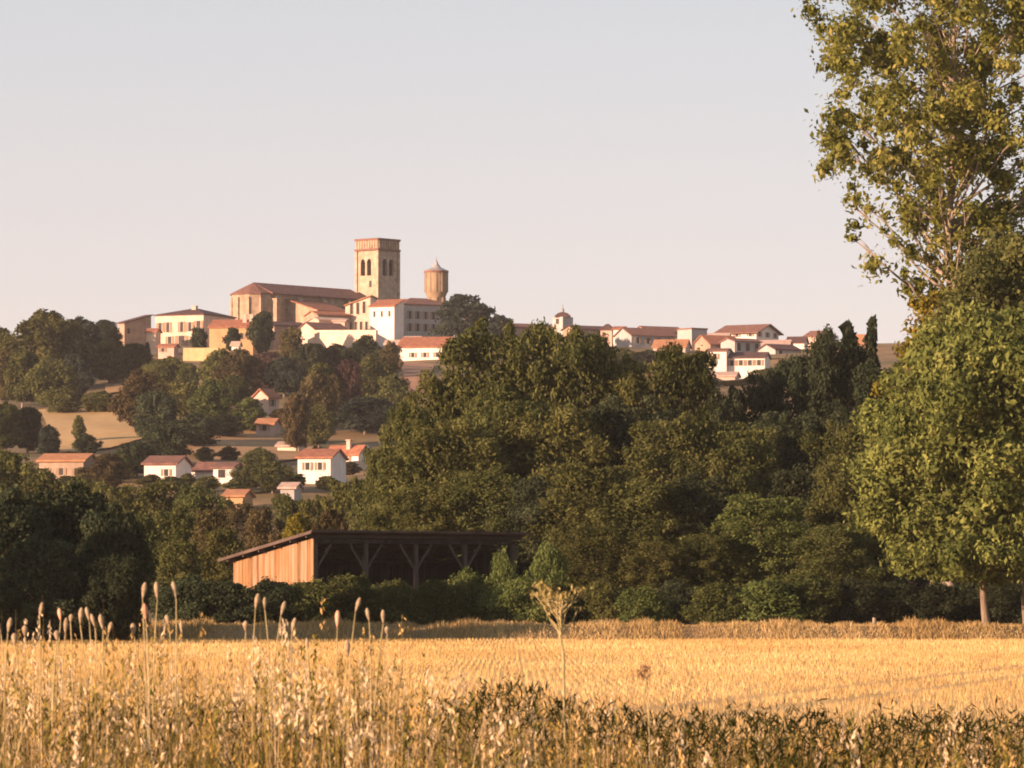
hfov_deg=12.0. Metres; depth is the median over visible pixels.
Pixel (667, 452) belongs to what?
woodland tree
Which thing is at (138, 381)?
broadleaf tree
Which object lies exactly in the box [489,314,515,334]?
broadleaf tree
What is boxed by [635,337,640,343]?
window
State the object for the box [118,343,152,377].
broadleaf tree
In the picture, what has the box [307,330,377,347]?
terrace wall
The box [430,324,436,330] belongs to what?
window
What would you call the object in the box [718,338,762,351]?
house
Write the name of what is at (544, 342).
woodland tree
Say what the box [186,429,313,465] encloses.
dry slope
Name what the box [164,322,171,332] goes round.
window
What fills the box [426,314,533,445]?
woodland tree
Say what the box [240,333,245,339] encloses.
window
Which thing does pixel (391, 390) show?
broadleaf tree
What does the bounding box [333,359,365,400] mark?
tree
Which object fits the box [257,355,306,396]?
broadleaf tree
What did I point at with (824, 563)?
woodland tree
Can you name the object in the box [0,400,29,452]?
broadleaf tree
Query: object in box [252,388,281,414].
house
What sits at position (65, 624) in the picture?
seed head plant
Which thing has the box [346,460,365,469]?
garden wall
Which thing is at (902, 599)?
bush
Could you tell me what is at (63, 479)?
garden bush
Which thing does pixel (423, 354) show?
window
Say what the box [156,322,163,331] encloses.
window
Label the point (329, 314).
house
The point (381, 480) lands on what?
woodland tree
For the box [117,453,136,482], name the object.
tree
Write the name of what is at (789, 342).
house
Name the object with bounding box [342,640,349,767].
seed head plant
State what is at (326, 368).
broadleaf tree
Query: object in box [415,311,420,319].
window
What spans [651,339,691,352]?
house
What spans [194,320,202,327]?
window
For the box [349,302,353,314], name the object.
window
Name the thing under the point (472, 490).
woodland tree
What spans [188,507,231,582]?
valley tree
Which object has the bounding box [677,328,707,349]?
tall house
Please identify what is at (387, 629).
seed head plant
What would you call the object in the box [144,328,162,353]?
house
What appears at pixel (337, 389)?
tree
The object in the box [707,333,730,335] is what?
house
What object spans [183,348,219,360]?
retaining wall
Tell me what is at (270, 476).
broadleaf tree
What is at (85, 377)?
broadleaf tree
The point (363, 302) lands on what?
window
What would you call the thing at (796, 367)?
woodland tree
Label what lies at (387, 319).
town house
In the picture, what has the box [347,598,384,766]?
seed head plant
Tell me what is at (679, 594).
bush
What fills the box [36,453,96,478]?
farmhouse
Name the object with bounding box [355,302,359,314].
window
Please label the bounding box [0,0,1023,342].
sky
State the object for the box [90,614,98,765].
seed head plant
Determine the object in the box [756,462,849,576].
woodland tree
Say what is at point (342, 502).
valley tree
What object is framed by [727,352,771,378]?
house
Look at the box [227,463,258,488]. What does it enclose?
broadleaf tree
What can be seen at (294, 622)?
seed head plant
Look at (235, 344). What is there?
shed
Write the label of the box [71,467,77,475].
window
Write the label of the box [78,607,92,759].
seed head plant
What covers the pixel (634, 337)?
house
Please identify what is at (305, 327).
town house
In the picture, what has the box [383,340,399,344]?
shed
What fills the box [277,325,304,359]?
tree
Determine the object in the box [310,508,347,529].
valley tree
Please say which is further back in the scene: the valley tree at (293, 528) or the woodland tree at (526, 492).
the valley tree at (293, 528)
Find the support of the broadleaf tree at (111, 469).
on the ground at (886, 355)
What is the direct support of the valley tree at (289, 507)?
on the ground at (886, 355)
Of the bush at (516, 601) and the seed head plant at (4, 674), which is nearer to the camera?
the seed head plant at (4, 674)
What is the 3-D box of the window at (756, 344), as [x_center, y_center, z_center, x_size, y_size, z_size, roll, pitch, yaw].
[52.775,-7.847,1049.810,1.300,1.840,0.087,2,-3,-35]
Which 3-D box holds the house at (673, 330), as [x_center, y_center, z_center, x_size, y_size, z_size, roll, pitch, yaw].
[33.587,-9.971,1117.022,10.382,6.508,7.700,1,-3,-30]
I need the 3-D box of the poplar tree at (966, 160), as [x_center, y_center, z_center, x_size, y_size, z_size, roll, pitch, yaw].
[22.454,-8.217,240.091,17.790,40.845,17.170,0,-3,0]
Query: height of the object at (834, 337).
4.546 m
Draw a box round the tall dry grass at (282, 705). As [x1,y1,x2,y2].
[0,597,1023,767]
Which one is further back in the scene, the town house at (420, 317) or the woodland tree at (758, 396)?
the town house at (420, 317)
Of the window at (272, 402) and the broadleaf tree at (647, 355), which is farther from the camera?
the broadleaf tree at (647, 355)
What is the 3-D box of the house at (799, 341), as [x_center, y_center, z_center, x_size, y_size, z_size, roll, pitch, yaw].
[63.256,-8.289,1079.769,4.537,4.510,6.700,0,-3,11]
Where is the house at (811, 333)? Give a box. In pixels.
[804,330,825,348]
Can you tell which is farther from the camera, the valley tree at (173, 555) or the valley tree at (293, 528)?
the valley tree at (293, 528)
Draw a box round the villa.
[153,306,236,352]
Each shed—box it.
[192,462,215,478]
[230,341,242,351]
[275,441,307,450]
[277,482,304,500]
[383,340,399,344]
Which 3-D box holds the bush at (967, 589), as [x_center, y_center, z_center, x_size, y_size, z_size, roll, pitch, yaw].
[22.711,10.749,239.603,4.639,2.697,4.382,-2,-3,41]
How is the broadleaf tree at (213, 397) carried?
on the ground at (886, 355)
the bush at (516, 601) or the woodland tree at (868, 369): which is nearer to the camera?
the bush at (516, 601)
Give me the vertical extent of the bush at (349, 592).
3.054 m
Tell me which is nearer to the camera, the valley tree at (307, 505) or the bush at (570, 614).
the bush at (570, 614)
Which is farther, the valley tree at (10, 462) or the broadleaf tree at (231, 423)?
the broadleaf tree at (231, 423)
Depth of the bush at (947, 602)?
232.86 m
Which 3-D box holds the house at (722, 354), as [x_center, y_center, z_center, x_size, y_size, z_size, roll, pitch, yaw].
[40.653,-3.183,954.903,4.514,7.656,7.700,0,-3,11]
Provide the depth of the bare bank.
937.46 m
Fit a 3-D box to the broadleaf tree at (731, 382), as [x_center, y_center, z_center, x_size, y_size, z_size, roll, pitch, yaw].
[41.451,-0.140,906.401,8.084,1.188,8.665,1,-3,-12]
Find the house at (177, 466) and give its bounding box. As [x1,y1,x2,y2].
[141,455,193,478]
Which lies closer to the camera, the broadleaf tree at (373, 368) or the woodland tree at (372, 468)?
the woodland tree at (372, 468)
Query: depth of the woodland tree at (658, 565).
241.98 m
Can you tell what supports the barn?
on the ground at (886, 355)
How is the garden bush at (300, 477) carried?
on the ground at (886, 355)
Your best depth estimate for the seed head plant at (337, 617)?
8.80 m
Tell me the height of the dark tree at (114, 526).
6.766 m
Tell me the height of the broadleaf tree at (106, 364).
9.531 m
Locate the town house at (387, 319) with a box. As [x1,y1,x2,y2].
[368,299,405,345]
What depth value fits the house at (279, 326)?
1064.40 m
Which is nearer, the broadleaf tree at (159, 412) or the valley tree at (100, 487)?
the valley tree at (100, 487)
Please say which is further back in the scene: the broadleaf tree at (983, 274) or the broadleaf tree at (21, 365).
the broadleaf tree at (21, 365)
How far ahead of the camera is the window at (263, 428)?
760.70 m
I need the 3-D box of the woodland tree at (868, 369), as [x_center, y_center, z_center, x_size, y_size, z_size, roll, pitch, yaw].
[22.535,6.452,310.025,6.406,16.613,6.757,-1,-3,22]
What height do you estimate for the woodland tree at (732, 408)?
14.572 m
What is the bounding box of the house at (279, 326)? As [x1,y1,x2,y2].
[269,321,302,349]
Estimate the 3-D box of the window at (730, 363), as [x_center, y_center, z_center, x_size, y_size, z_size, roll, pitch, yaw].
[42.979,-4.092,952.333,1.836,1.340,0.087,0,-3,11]
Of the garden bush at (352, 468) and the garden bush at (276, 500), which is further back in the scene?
the garden bush at (352, 468)
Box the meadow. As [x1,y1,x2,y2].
[38,408,141,451]
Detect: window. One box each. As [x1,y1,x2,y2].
[56,467,65,475]
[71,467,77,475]
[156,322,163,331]
[159,348,166,352]
[161,468,170,476]
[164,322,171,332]
[165,336,173,343]
[175,335,187,346]
[178,321,184,332]
[186,322,193,331]
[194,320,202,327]
[217,469,226,478]
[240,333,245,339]
[259,425,269,431]
[269,399,275,406]
[302,462,312,470]
[315,462,324,470]
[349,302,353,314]
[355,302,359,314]
[359,321,362,329]
[362,301,365,313]
[407,311,412,318]
[407,323,412,331]
[409,352,416,357]
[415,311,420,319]
[415,323,420,331]
[421,352,428,357]
[422,311,428,319]
[422,323,428,331]
[430,311,436,319]
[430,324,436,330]
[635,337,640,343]
[645,337,651,343]
[727,360,735,366]
[736,343,740,350]
[736,360,745,365]
[745,359,754,365]
[746,343,749,351]
[754,343,758,351]
[755,359,763,365]
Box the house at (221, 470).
[210,462,243,483]
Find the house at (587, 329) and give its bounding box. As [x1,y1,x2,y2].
[560,325,602,336]
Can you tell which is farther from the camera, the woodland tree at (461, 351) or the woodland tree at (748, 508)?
the woodland tree at (461, 351)
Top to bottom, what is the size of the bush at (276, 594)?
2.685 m
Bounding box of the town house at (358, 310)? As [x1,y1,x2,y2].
[343,295,378,329]
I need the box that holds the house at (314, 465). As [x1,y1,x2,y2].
[295,449,348,483]
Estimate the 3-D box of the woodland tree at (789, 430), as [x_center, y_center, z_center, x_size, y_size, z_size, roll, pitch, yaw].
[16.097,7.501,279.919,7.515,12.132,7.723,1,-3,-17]
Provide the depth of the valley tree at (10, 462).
428.68 m
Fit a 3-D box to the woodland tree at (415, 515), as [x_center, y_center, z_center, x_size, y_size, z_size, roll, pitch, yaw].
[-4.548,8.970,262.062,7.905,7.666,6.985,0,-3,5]
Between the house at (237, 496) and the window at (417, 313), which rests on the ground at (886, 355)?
the house at (237, 496)
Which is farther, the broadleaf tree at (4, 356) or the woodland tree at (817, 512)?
the broadleaf tree at (4, 356)
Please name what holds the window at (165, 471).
in the house at (177, 466)
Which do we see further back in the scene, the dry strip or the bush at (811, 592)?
the dry strip
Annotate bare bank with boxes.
[402,362,433,393]
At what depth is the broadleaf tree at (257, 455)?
680.19 m
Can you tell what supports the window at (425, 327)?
in the town house at (420, 317)
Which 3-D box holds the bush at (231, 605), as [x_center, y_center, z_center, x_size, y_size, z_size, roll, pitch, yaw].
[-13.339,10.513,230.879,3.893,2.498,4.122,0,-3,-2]
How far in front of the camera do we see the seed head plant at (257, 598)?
8.58 m
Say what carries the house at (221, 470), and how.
on the ground at (886, 355)
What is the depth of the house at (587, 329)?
1104.48 m
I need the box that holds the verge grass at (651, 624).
[138,615,1023,639]
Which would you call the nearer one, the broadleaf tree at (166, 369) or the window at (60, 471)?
the window at (60, 471)
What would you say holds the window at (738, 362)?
in the house at (742, 363)
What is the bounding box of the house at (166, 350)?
[156,344,180,358]
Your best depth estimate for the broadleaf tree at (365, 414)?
767.38 m
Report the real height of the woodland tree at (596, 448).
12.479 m
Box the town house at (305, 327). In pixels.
[298,322,348,344]
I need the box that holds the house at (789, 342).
[760,340,792,345]
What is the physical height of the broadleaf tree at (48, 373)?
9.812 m
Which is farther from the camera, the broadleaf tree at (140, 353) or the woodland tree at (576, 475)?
the broadleaf tree at (140, 353)
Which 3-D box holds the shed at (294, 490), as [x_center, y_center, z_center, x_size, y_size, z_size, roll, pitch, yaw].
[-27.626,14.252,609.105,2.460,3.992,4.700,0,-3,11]
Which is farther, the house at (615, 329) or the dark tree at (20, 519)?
the house at (615, 329)
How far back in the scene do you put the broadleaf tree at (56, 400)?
818.20 m
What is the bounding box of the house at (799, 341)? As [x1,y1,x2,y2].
[786,336,809,348]
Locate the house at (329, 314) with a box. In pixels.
[303,311,351,329]
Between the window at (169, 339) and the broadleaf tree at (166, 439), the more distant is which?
the window at (169, 339)
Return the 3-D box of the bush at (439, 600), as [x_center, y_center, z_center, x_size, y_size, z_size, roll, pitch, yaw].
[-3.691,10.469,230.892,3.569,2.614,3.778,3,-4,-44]
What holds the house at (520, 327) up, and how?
on the ground at (886, 355)
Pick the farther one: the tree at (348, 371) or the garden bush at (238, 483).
the tree at (348, 371)
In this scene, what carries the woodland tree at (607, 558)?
on the ground at (886, 355)
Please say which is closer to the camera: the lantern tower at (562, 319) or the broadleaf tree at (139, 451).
the broadleaf tree at (139, 451)
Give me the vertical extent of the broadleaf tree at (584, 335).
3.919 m
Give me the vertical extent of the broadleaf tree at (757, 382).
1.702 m
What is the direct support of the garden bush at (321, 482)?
on the ground at (886, 355)
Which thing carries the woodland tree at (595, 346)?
on the ground at (886, 355)
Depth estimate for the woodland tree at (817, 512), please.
251.22 m
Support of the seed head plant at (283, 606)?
on the ground at (886, 355)
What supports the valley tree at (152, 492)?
on the ground at (886, 355)
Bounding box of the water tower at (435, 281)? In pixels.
[424,257,448,302]
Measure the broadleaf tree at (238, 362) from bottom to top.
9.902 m
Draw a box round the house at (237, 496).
[221,489,255,506]
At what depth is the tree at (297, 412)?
724.68 m
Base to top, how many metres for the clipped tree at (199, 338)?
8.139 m
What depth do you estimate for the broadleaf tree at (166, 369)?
901.05 m
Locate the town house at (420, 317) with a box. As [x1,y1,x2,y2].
[404,298,452,336]
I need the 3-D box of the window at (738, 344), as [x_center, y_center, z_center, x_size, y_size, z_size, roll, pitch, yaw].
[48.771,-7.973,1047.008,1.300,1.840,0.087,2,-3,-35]
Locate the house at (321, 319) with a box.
[306,317,344,322]
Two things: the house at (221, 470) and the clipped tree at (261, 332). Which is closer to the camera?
the house at (221, 470)
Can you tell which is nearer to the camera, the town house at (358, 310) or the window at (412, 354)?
the window at (412, 354)
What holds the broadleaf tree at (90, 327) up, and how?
on the ground at (886, 355)
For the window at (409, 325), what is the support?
in the town house at (420, 317)
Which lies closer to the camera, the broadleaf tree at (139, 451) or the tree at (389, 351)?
the broadleaf tree at (139, 451)
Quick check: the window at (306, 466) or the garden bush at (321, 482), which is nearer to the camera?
the garden bush at (321, 482)
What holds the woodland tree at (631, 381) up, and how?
on the ground at (886, 355)
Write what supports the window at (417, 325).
in the town house at (420, 317)
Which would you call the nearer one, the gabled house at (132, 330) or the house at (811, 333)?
the gabled house at (132, 330)
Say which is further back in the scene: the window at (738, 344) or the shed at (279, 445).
the window at (738, 344)
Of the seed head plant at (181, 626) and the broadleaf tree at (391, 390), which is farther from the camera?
the broadleaf tree at (391, 390)
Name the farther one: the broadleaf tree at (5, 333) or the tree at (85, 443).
the broadleaf tree at (5, 333)
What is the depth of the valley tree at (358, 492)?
319.45 m
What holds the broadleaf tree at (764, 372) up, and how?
on the ground at (886, 355)
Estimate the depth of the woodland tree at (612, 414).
278.94 m
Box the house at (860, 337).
[856,334,865,347]
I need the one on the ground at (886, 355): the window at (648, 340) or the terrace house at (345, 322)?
the terrace house at (345, 322)
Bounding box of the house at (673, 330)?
[637,326,679,338]
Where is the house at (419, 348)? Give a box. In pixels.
[397,336,453,360]
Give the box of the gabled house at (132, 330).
[116,314,152,345]
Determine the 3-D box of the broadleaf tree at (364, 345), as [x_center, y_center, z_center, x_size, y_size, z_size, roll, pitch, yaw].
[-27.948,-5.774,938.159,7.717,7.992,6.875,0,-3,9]
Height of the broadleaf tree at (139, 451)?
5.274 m
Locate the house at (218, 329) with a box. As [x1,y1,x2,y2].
[207,314,259,356]
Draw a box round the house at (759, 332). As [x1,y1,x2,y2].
[714,324,783,340]
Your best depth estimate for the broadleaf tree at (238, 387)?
833.47 m
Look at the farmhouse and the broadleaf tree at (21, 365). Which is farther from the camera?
the broadleaf tree at (21, 365)
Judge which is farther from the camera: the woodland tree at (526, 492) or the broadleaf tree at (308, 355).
the broadleaf tree at (308, 355)
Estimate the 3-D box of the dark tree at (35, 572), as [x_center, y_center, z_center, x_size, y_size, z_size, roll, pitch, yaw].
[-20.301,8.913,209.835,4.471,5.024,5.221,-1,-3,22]
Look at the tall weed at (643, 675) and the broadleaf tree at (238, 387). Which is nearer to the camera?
the tall weed at (643, 675)
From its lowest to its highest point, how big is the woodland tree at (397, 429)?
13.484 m
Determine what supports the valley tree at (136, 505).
on the ground at (886, 355)
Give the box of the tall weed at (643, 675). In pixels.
[635,661,653,767]
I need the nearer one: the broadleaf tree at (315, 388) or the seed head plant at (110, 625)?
the seed head plant at (110, 625)
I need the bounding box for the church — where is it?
[230,238,400,322]
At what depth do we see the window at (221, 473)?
637.30 m
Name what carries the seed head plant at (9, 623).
on the ground at (886, 355)
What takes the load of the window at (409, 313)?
in the town house at (420, 317)
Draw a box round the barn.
[218,530,530,606]
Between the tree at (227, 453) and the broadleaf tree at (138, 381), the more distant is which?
the broadleaf tree at (138, 381)
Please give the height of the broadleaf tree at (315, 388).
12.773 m
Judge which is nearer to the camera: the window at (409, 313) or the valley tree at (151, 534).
the valley tree at (151, 534)
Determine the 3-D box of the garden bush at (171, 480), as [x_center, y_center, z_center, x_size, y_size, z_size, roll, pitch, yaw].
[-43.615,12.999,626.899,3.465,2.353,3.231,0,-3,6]
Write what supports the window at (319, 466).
in the house at (314, 465)
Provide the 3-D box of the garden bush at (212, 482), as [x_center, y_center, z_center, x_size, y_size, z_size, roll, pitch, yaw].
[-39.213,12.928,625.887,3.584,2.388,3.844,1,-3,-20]
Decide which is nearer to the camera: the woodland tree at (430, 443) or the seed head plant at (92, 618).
the seed head plant at (92, 618)
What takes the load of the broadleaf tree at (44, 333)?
on the ground at (886, 355)
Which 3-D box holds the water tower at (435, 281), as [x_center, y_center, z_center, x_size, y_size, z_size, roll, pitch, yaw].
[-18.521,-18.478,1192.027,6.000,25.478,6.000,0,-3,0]
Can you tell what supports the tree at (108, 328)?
on the ground at (886, 355)
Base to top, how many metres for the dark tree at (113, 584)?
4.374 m
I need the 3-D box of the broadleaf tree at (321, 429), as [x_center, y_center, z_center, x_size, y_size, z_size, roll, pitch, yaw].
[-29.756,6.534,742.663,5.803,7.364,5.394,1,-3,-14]
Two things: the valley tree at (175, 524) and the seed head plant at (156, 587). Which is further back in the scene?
the valley tree at (175, 524)
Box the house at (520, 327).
[500,323,556,336]
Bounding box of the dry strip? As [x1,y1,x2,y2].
[105,379,154,392]
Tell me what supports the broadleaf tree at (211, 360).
on the ground at (886, 355)
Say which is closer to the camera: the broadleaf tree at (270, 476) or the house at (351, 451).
the broadleaf tree at (270, 476)
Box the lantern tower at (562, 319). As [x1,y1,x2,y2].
[552,303,572,333]
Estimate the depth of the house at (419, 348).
1002.83 m
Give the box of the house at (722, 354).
[706,348,732,371]
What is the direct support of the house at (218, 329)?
on the ground at (886, 355)
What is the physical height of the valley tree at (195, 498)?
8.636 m
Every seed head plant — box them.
[0,625,6,732]
[2,618,12,762]
[11,633,23,767]
[22,625,27,741]
[39,602,43,762]
[51,630,59,755]
[55,608,67,762]
[69,614,73,766]
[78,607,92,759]
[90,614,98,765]
[98,614,103,725]
[99,622,112,767]
[130,623,142,766]
[142,582,176,767]
[142,603,150,761]
[164,615,173,766]
[175,621,182,756]
[241,621,248,764]
[251,593,271,765]
[269,601,285,767]
[280,618,296,762]
[305,638,310,767]
[335,610,339,763]
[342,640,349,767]
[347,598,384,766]
[381,626,388,767]
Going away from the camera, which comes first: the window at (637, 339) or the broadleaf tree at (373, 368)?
the broadleaf tree at (373, 368)
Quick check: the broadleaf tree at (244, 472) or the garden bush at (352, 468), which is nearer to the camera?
the broadleaf tree at (244, 472)
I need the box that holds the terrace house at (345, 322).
[331,319,350,328]
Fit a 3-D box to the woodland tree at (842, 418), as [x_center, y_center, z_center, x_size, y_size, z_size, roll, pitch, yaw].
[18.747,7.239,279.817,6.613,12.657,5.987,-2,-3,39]
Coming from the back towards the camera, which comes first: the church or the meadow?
the church
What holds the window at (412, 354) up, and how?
in the house at (419, 348)
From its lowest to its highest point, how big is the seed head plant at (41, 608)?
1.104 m
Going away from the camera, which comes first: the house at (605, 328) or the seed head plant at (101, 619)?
the seed head plant at (101, 619)
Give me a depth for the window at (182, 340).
1055.61 m
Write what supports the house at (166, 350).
on the ground at (886, 355)
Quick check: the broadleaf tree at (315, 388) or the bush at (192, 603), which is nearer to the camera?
the bush at (192, 603)
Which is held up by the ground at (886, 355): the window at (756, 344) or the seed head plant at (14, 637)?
the seed head plant at (14, 637)
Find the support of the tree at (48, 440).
on the ground at (886, 355)
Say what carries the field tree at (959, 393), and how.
on the ground at (886, 355)
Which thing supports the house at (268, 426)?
on the ground at (886, 355)
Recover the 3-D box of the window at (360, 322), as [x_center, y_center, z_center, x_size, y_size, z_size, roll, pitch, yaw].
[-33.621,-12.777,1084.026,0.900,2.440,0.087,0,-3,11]
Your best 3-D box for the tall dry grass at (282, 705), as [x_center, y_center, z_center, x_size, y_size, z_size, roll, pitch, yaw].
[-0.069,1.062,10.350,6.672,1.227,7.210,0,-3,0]
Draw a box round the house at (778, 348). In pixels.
[756,344,801,353]
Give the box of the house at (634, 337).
[613,327,676,347]
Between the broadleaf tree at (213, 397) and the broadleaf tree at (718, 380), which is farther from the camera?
the broadleaf tree at (718, 380)
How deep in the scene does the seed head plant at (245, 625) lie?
8.77 m
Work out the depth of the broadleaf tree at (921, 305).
235.73 m
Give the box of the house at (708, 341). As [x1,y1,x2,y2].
[693,335,735,350]
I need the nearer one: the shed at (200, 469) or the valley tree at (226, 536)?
the valley tree at (226, 536)
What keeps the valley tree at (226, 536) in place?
on the ground at (886, 355)
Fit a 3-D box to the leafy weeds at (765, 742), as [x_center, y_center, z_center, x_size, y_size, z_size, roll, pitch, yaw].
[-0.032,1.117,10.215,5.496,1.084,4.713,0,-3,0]
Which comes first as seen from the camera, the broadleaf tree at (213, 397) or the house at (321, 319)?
the broadleaf tree at (213, 397)
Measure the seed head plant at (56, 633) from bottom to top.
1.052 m
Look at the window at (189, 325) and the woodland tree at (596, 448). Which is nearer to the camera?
the woodland tree at (596, 448)
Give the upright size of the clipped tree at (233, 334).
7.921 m
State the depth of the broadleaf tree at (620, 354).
959.25 m
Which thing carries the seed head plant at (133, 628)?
on the ground at (886, 355)
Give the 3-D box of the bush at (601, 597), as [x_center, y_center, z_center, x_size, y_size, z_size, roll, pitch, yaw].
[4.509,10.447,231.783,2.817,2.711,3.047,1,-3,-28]
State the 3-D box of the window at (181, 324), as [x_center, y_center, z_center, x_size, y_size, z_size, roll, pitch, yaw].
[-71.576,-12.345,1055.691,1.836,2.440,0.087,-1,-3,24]
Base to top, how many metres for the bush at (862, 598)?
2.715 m
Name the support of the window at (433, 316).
in the town house at (420, 317)
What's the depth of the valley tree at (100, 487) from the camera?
378.79 m
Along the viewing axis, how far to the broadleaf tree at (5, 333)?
928.22 m
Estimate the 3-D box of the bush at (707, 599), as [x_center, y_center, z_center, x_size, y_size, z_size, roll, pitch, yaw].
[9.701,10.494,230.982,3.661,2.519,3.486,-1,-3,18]
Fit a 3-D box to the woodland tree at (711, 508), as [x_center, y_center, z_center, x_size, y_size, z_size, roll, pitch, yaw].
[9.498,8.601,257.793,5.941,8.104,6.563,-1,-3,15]
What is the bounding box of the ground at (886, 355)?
[0,343,1023,639]
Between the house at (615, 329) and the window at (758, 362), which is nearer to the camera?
the window at (758, 362)
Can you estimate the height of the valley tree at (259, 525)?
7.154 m
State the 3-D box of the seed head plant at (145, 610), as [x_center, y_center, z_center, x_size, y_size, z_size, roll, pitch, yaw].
[-0.664,0.953,8.853,0.010,1.107,0.032,-1,-3,26]
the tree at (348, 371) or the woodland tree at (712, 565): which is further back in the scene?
the tree at (348, 371)
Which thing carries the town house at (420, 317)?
on the ground at (886, 355)
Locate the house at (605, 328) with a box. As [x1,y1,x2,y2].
[599,324,612,345]
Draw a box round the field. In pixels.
[0,640,1023,767]
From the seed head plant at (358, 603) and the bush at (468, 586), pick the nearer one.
the seed head plant at (358, 603)
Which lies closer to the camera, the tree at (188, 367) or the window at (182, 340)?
the tree at (188, 367)
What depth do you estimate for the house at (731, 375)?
931.70 m
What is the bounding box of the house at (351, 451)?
[328,440,368,466]
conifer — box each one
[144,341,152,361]
[838,319,859,409]
[861,314,880,370]
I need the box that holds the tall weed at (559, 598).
[527,580,592,767]
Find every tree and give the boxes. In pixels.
[0,308,97,364]
[0,327,12,349]
[0,348,14,400]
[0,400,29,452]
[0,448,39,496]
[0,484,65,639]
[0,533,87,641]
[2,349,39,407]
[12,406,43,452]
[16,468,62,499]
[22,356,78,406]
[25,480,108,639]
[36,424,61,454]
[37,389,84,412]
[59,549,151,641]
[60,353,95,395]
[60,476,113,498]
[62,316,102,354]
[70,415,86,438]
[70,433,102,453]
[75,499,158,640]
[80,390,113,411]
[86,337,136,382]
[89,453,130,488]
[90,319,122,345]
[103,483,150,521]
[106,368,172,426]
[113,440,159,477]
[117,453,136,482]
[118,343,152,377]
[129,390,177,439]
[129,479,184,542]
[134,513,175,602]
[140,424,194,455]
[142,356,200,386]
[150,539,207,596]
[153,502,203,599]
[162,376,199,419]
[167,412,226,445]
[167,484,232,566]
[176,363,199,384]
[186,378,236,416]
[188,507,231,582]
[189,327,207,347]
[192,446,218,461]
[194,526,245,583]
[195,348,230,387]
[209,347,266,392]
[210,413,248,436]
[217,446,241,459]
[219,375,253,407]
[221,499,254,552]
[222,327,241,351]
[227,396,267,430]
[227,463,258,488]
[239,447,277,465]
[242,505,285,550]
[245,310,275,353]
[248,461,296,493]
[249,351,281,388]
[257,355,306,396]
[271,493,304,535]
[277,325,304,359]
[280,393,311,450]
[282,512,312,538]
[288,368,339,446]
[291,343,336,375]
[298,494,331,531]
[301,362,344,399]
[305,403,336,448]
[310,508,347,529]
[320,476,356,529]
[324,343,363,366]
[327,372,346,426]
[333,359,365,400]
[335,396,396,433]
[349,473,376,529]
[350,334,381,358]
[354,439,399,530]
[359,353,397,396]
[362,479,484,560]
[370,417,515,531]
[371,453,440,529]
[372,398,447,515]
[374,372,415,405]
[379,340,403,373]
[402,367,474,475]
[424,293,506,347]
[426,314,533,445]
[427,465,531,571]
[443,383,569,505]
[470,317,588,463]
[479,473,587,576]
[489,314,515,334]
[505,403,634,524]
[518,459,655,578]
[543,322,645,456]
[551,523,647,590]
[563,332,609,342]
[567,393,686,532]
[582,478,709,584]
[587,351,679,478]
[606,348,636,367]
[612,535,695,592]
[617,411,737,546]
[632,349,660,372]
[643,339,720,488]
[649,471,742,581]
[661,530,761,603]
[685,421,783,556]
[688,384,752,474]
[705,491,809,594]
[712,376,725,385]
[718,380,752,385]
[738,368,785,469]
[739,377,759,384]
[741,409,827,567]
[749,352,835,437]
[754,368,786,382]
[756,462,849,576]
[780,522,887,585]
[788,323,870,474]
[791,0,1023,622]
[796,417,913,587]
[804,401,861,501]
[825,356,909,579]
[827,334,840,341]
[834,298,1023,625]
[846,470,938,591]
[870,290,956,583]
[915,226,1023,624]
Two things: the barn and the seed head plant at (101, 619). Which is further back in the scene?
the barn
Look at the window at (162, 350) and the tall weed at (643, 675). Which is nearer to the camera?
the tall weed at (643, 675)
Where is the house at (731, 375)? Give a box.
[714,371,741,380]
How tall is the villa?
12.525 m
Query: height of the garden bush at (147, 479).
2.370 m
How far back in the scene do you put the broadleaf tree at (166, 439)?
689.59 m
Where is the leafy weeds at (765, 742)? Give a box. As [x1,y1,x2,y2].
[0,665,1023,767]
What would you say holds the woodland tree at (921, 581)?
on the ground at (886, 355)
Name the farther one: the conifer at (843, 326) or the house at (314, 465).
the house at (314, 465)
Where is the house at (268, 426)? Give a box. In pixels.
[253,418,282,435]
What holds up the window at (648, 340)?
in the house at (634, 337)
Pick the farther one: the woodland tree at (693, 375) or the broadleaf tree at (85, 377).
the broadleaf tree at (85, 377)
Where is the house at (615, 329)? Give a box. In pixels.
[611,326,626,344]
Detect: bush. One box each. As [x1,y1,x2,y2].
[55,476,71,486]
[74,467,93,481]
[132,474,161,485]
[147,573,218,622]
[160,476,185,491]
[180,473,195,485]
[193,475,219,489]
[201,579,261,624]
[218,477,249,488]
[235,576,302,624]
[269,408,286,421]
[271,493,295,507]
[282,575,347,623]
[292,473,306,485]
[315,475,344,491]
[316,570,382,623]
[346,462,362,476]
[354,577,427,623]
[400,577,473,624]
[445,566,499,621]
[474,573,558,623]
[489,542,517,619]
[523,537,569,595]
[537,581,591,623]
[578,575,625,623]
[612,585,677,622]
[656,577,696,623]
[676,579,749,624]
[714,578,809,624]
[773,572,849,624]
[818,575,888,623]
[862,578,933,623]
[909,581,979,623]
[955,581,994,622]
[970,582,1022,623]
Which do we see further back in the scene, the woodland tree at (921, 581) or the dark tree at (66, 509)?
the woodland tree at (921, 581)
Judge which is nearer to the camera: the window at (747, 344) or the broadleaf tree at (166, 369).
the broadleaf tree at (166, 369)
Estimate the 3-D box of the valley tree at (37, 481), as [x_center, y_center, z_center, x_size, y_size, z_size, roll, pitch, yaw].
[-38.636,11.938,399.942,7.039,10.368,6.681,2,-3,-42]

